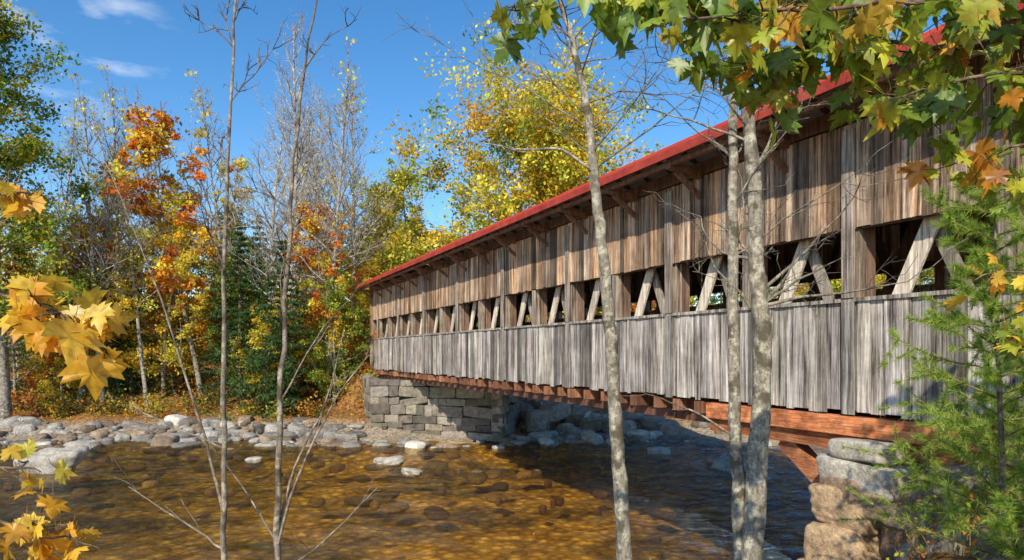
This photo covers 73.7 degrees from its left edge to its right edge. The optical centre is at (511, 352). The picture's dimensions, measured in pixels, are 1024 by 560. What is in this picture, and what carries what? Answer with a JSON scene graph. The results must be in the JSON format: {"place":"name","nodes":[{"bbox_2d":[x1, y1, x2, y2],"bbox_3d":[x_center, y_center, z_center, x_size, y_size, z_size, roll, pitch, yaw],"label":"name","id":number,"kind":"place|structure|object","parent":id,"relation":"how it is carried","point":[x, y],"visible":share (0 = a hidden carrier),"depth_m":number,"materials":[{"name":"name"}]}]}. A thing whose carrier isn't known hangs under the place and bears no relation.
{"place":"outdoors","nodes":[
{"label":"outdoors","id":0,"kind":"place"},
{"bbox_2d":[0,440,828,559],"bbox_3d":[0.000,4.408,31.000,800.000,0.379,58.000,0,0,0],"label":"river water","id":1,"kind":"structure","parent":0,"point":[769,485],"depth_m":20.75,"materials":[{"name":"brown liquid"}]},
{"bbox_2d":[13,445,88,488],"bbox_3d":[-17.127,4.237,25.419,2.377,1.495,1.373,0,0,-15],"label":"boulder","id":2,"kind":"object","parent":1,"relation":"in","point":[73,457],"visible":0.59,"depth_m":24.91,"materials":[{"name":"stone"}]},
{"bbox_2d":[65,440,97,456],"bbox_3d":[-19.505,4.344,31.059,1.322,0.667,1.036,0,0,10],"label":"boulder","id":3,"kind":"object","parent":1,"relation":"in","point":[92,446],"visible":0.46,"depth_m":30.93,"materials":[{"name":"stone"}]},
{"bbox_2d":[244,456,263,465],"bbox_3d":[-10.442,4.401,27.684,0.726,0.414,0.706,0,0,0],"label":"boulder","id":4,"kind":"object","parent":1,"relation":"in","point":[255,460],"visible":0.88,"depth_m":27.43,"materials":[{"name":"stone"}]},
{"bbox_2d":[373,455,403,468],"bbox_3d":[-4.954,4.396,27.415,1.309,0.530,1.057,0,0,0],"label":"boulder","id":5,"kind":"object","parent":1,"relation":"in","point":[395,461],"visible":0.85,"depth_m":27.00,"materials":[{"name":"stone"}]},
{"bbox_2d":[401,467,422,477],"bbox_3d":[-3.651,4.352,24.740,0.810,0.404,0.586,0,0,22],"label":"boulder","id":6,"kind":"object","parent":1,"relation":"in","point":[407,472],"visible":0.98,"depth_m":24.55,"materials":[{"name":"stone"}]},
{"bbox_2d":[492,445,504,452],"bbox_3d":[-0.613,4.395,31.198,0.621,0.373,0.473,0,0,-12],"label":"boulder","id":7,"kind":"object","parent":1,"relation":"in","point":[498,448],"visible":0.88,"depth_m":31.06,"materials":[{"name":"stone"}]},
{"bbox_2d":[647,446,673,459],"bbox_3d":[6.507,4.419,30.013,1.154,0.567,0.886,0,0,0],"label":"boulder","id":8,"kind":"object","parent":1,"relation":"in","point":[654,450],"visible":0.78,"depth_m":29.71,"materials":[{"name":"stone"}]},
{"bbox_2d":[711,458,746,474],"bbox_3d":[8.419,4.367,26.087,1.567,0.618,1.001,0,0,0],"label":"boulder","id":9,"kind":"object","parent":1,"relation":"in","point":[723,464],"visible":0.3,"depth_m":25.93,"materials":[{"name":"stone"}]},
{"bbox_2d":[0,0,946,305],"label":"sky","id":10,"kind":"structure","parent":0,"point":[150,45],"materials":[{"name":"blue"}]},
{"bbox_2d":[0,313,982,559],"bbox_3d":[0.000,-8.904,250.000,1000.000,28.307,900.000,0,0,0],"label":"ground","id":11,"kind":"structure","parent":0,"point":[388,433],"depth_m":23.44,"materials":[{"name":"brown soil"}]},
{"bbox_2d":[0,248,64,412],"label":"rust oak tree","id":12,"kind":"object","parent":11,"relation":"on","point":[16,395],"visible":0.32,"depth_m":39.72,"materials":[{"name":"orange plant"}]},
{"bbox_2d":[5,228,69,393],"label":"hemlock tree","id":13,"kind":"object","parent":11,"relation":"on","point":[23,353],"visible":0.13,"depth_m":43.73,"materials":[{"name":"green plant"}]},
{"bbox_2d":[2,96,98,369],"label":"bare birch tree","id":14,"kind":"object","parent":11,"relation":"on","point":[73,142],"visible":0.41,"depth_m":46.40,"materials":[{"name":"grey plant"}]},
{"bbox_2d":[0,0,115,420],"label":"green maple tree","id":15,"kind":"object","parent":11,"relation":"on","point":[27,149],"visible":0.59,"depth_m":37.32,"materials":[{"name":"green plant"}]},
{"bbox_2d":[0,200,117,388],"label":"yellow birch tree","id":16,"kind":"object","parent":11,"relation":"on","point":[38,252],"visible":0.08,"depth_m":43.64,"materials":[{"name":"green plant"}]},
{"bbox_2d":[0,171,139,559],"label":"maple sapling","id":17,"kind":"object","parent":11,"relation":"on","point":[36,321],"visible":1,"depth_m":2.18,"materials":[{"name":"yellow plant"}]},
{"bbox_2d":[24,71,139,404],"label":"bare birch tree","id":18,"kind":"object","parent":11,"relation":"on","point":[91,237],"visible":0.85,"depth_m":39.51,"materials":[{"name":"grey plant"}]},
{"bbox_2d":[51,245,132,394],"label":"orange maple tree","id":19,"kind":"object","parent":11,"relation":"on","point":[56,355],"visible":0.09,"depth_m":43.23,"materials":[{"name":"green plant"}]},
{"bbox_2d":[27,110,163,399],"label":"bare birch tree","id":20,"kind":"object","parent":11,"relation":"on","point":[104,235],"visible":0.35,"depth_m":43.07,"materials":[{"name":"grey plant"}]},
{"bbox_2d":[47,212,159,396],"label":"orange maple tree","id":21,"kind":"object","parent":11,"relation":"on","point":[86,232],"visible":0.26,"depth_m":42.61,"materials":[{"name":"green plant"}]},
{"bbox_2d":[59,61,161,385],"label":"bare birch tree","id":22,"kind":"object","parent":11,"relation":"on","point":[114,122],"visible":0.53,"depth_m":43.97,"materials":[{"name":"grey plant"}]},
{"bbox_2d":[80,171,153,386],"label":"yellow birch tree","id":23,"kind":"object","parent":11,"relation":"on","point":[106,219],"visible":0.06,"depth_m":49.02,"materials":[{"name":"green plant"}]},
{"bbox_2d":[79,127,185,408],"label":"bare birch tree","id":24,"kind":"object","parent":11,"relation":"on","point":[141,359],"visible":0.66,"depth_m":41.02,"materials":[{"name":"grey plant"}]},
{"bbox_2d":[106,245,160,398],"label":"hemlock tree","id":25,"kind":"object","parent":11,"relation":"on","point":[131,377],"visible":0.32,"depth_m":43.79,"materials":[{"name":"green plant"}]},
{"bbox_2d":[109,83,214,383],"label":"bare birch tree","id":26,"kind":"object","parent":11,"relation":"on","point":[146,173],"visible":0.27,"depth_m":47.89,"materials":[{"name":"grey plant"}]},
{"bbox_2d":[103,208,221,394],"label":"yellow birch tree","id":27,"kind":"object","parent":11,"relation":"on","point":[167,349],"visible":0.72,"depth_m":42.20,"materials":[{"name":"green plant"}]},
{"bbox_2d":[91,102,249,395],"bbox_3d":[-21.425,-6.167,43.129,9.363,18.894,9.599,0,0,39],"label":"orange maple tree","id":28,"kind":"object","parent":11,"relation":"on","point":[146,141],"visible":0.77,"depth_m":41.90,"materials":[{"name":"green plant"}]},
{"bbox_2d":[147,211,217,359],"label":"olive maple tree","id":29,"kind":"object","parent":11,"relation":"on","point":[205,276],"visible":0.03,"depth_m":52.26,"materials":[{"name":"green plant"}]},
{"bbox_2d":[86,0,297,559],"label":"bare sapling","id":30,"kind":"object","parent":11,"relation":"on","point":[223,498],"visible":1,"depth_m":4.99,"materials":[{"name":"grey plant"}]},
{"bbox_2d":[187,155,267,370],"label":"yellow birch tree","id":31,"kind":"object","parent":11,"relation":"on","point":[241,165],"visible":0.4,"depth_m":49.04,"materials":[{"name":"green plant"}]},
{"bbox_2d":[177,224,278,406],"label":"hemlock tree","id":32,"kind":"object","parent":11,"relation":"on","point":[239,314],"visible":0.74,"depth_m":41.72,"materials":[{"name":"green plant"}]},
{"bbox_2d":[179,68,284,364],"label":"bare birch tree","id":33,"kind":"object","parent":11,"relation":"on","point":[209,161],"visible":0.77,"depth_m":43.41,"materials":[{"name":"grey plant"}]},
{"bbox_2d":[220,215,277,377],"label":"hemlock tree","id":34,"kind":"object","parent":11,"relation":"on","point":[260,246],"visible":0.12,"depth_m":46.87,"materials":[{"name":"green plant"}]},
{"bbox_2d":[188,89,343,382],"bbox_3d":[-15.899,-7.282,44.901,9.668,21.766,7.871,0,0,-13],"label":"bare birch tree","id":35,"kind":"object","parent":11,"relation":"on","point":[269,206],"visible":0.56,"depth_m":45.06,"materials":[{"name":"grey plant"}]},
{"bbox_2d":[228,236,319,420],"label":"hemlock tree","id":36,"kind":"object","parent":11,"relation":"on","point":[289,370],"visible":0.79,"depth_m":39.04,"materials":[{"name":"green plant"}]},
{"bbox_2d":[185,0,377,559],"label":"bare sapling","id":37,"kind":"object","parent":11,"relation":"on","point":[276,534],"visible":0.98,"depth_m":5.28,"materials":[{"name":"grey plant"}]},
{"bbox_2d":[209,114,362,387],"bbox_3d":[-13.783,-5.892,42.739,8.789,19.787,7.155,0,0,0],"label":"bare birch tree","id":38,"kind":"object","parent":11,"relation":"on","point":[297,229],"visible":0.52,"depth_m":42.08,"materials":[{"name":"grey plant"}]},
{"bbox_2d":[212,3,372,328],"bbox_3d":[-13.495,-8.589,43.087,10.547,23.745,8.586,0,0,-29],"label":"bare birch tree","id":39,"kind":"object","parent":11,"relation":"on","point":[296,180],"visible":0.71,"depth_m":42.17,"materials":[{"name":"grey plant"}]},
{"bbox_2d":[3,353,603,421],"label":"undergrowth","id":40,"kind":"object","parent":11,"relation":"on","point":[63,412],"visible":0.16,"depth_m":39.72,"materials":[{"name":"brown plant"}]},
{"bbox_2d":[236,80,377,383],"bbox_3d":[-15.227,-9.409,52.106,10.986,24.734,8.944,0,0,-20],"label":"bare birch tree","id":41,"kind":"object","parent":11,"relation":"on","point":[327,120],"visible":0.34,"depth_m":52.92,"materials":[{"name":"grey plant"}]},
{"bbox_2d":[262,243,359,384],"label":"yellow birch tree","id":42,"kind":"object","parent":11,"relation":"on","point":[301,286],"visible":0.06,"depth_m":45.41,"materials":[{"name":"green plant"}]},
{"bbox_2d":[248,50,394,353],"bbox_3d":[-14.001,-9.731,50.202,10.107,22.755,8.229,0,0,21],"label":"bare birch tree","id":43,"kind":"object","parent":11,"relation":"on","point":[302,123],"visible":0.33,"depth_m":49.50,"materials":[{"name":"grey plant"}]},
{"bbox_2d":[259,35,398,404],"bbox_3d":[-11.018,-7.466,40.682,7.466,22.441,6.752,0,0,18],"label":"bare birch tree","id":44,"kind":"object","parent":11,"relation":"on","point":[337,219],"visible":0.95,"depth_m":40.73,"materials":[{"name":"grey plant"}]},
{"bbox_2d":[281,201,383,382],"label":"birch tree","id":45,"kind":"object","parent":11,"relation":"on","point":[309,226],"visible":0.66,"depth_m":41.09,"materials":[{"name":"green plant"}]},
{"bbox_2d":[12,368,690,426],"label":"fallen leaves","id":46,"kind":"object","parent":11,"relation":"on","point":[48,420],"visible":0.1,"depth_m":39.37,"materials":[{"name":"orange plant"}]},
{"bbox_2d":[315,73,415,362],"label":"bare birch tree","id":47,"kind":"object","parent":11,"relation":"on","point":[353,181],"visible":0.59,"depth_m":48.28,"materials":[{"name":"grey plant"}]},
{"bbox_2d":[319,199,415,358],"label":"yellow birch tree","id":48,"kind":"object","parent":11,"relation":"on","point":[357,266],"visible":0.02,"depth_m":56.13,"materials":[{"name":"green plant"}]},
{"bbox_2d":[330,175,425,344],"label":"olive maple tree","id":49,"kind":"object","parent":11,"relation":"on","point":[383,193],"visible":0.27,"depth_m":51.96,"materials":[{"name":"green plant"}]},
{"bbox_2d":[0,398,810,520],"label":"river rocks","id":50,"kind":"object","parent":11,"relation":"on","point":[576,423],"visible":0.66,"depth_m":33.26,"materials":[{"name":"stone"}]},
{"bbox_2d":[357,158,470,334],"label":"green maple tree","id":51,"kind":"object","parent":11,"relation":"on","point":[402,176],"visible":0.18,"depth_m":54.98,"materials":[{"name":"green plant"}]},
{"bbox_2d":[396,214,451,332],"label":"yellow birch tree","id":52,"kind":"object","parent":11,"relation":"on","point":[437,247],"visible":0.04,"depth_m":58.71,"materials":[{"name":"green plant"}]},
{"bbox_2d":[361,374,526,442],"bbox_3d":[-4.942,3.155,38.136,11.622,3.733,5.706,0,0,20],"label":"stone abutment","id":53,"kind":"object","parent":11,"relation":"on","point":[409,406],"visible":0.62,"depth_m":34.90,"materials":[{"name":"grey stone"}]},
{"bbox_2d":[355,0,1023,482],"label":"covered bridge","id":54,"kind":"structure","parent":53,"relation":"on","point":[539,262],"depth_m":14.36,"materials":[{"name":"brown wood"}]},
{"bbox_2d":[0,99,983,406],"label":"distant forest","id":55,"kind":"object","parent":11,"relation":"on","point":[358,311],"visible":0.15,"depth_m":42.81,"materials":[{"name":"green plant"}]},
{"bbox_2d":[356,13,720,322],"bbox_3d":[3.299,-10.672,52.469,29.465,27.168,22.895,0,0,-26],"label":"yellow maple tree","id":56,"kind":"object","parent":11,"relation":"on","point":[547,175],"visible":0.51,"depth_m":46.77,"materials":[{"name":"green plant"}]},
{"bbox_2d":[382,0,728,559],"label":"slender tree","id":57,"kind":"object","parent":11,"relation":"on","point":[622,522],"visible":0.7,"depth_m":6.96,"materials":[{"name":"grey plant"}]},
{"bbox_2d":[488,0,1023,198],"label":"maple tree","id":58,"kind":"object","parent":11,"relation":"on","point":[854,39],"visible":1,"depth_m":3.10,"materials":[{"name":"green plant"}]},
{"bbox_2d":[556,27,969,559],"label":"twin stem tree","id":59,"kind":"object","parent":11,"relation":"on","point":[748,502],"visible":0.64,"depth_m":6.36,"materials":[{"name":"grey plant"}]},
{"bbox_2d":[797,438,1023,559],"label":"stone abutment","id":60,"kind":"object","parent":11,"relation":"on","point":[828,535],"visible":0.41,"depth_m":10.20,"materials":[{"name":"beige stone"}]},
{"bbox_2d":[884,406,1023,559],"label":"bank shrub","id":61,"kind":"object","parent":11,"relation":"on","point":[920,547],"visible":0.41,"depth_m":7.81,"materials":[{"name":"green plant"}]},
{"bbox_2d":[896,417,1023,559],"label":"rock outcrop","id":62,"kind":"object","parent":11,"relation":"on","point":[939,545],"visible":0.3,"depth_m":8.13,"materials":[{"name":"stone"}]},
{"bbox_2d":[838,161,1023,559],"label":"pine sapling","id":63,"kind":"object","parent":62,"relation":"on","point":[980,259],"visible":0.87,"depth_m":6.92,"materials":[{"name":"green plant"}]},
{"bbox_2d":[897,288,1023,526],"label":"pine sapling","id":64,"kind":"object","parent":62,"relation":"on","point":[964,487],"visible":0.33,"depth_m":7.68,"materials":[{"name":"green plant"}]},
{"bbox_2d":[941,165,1023,364],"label":"maple sapling","id":65,"kind":"object","parent":11,"relation":"on","point":[1011,349],"visible":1,"depth_m":3.08,"materials":[{"name":"yellow plant"}]},
{"bbox_2d":[979,461,1023,559],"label":"pine sapling","id":66,"kind":"object","parent":11,"relation":"on","point":[1014,551],"visible":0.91,"depth_m":6.34,"materials":[{"name":"green plant"}]}
]}

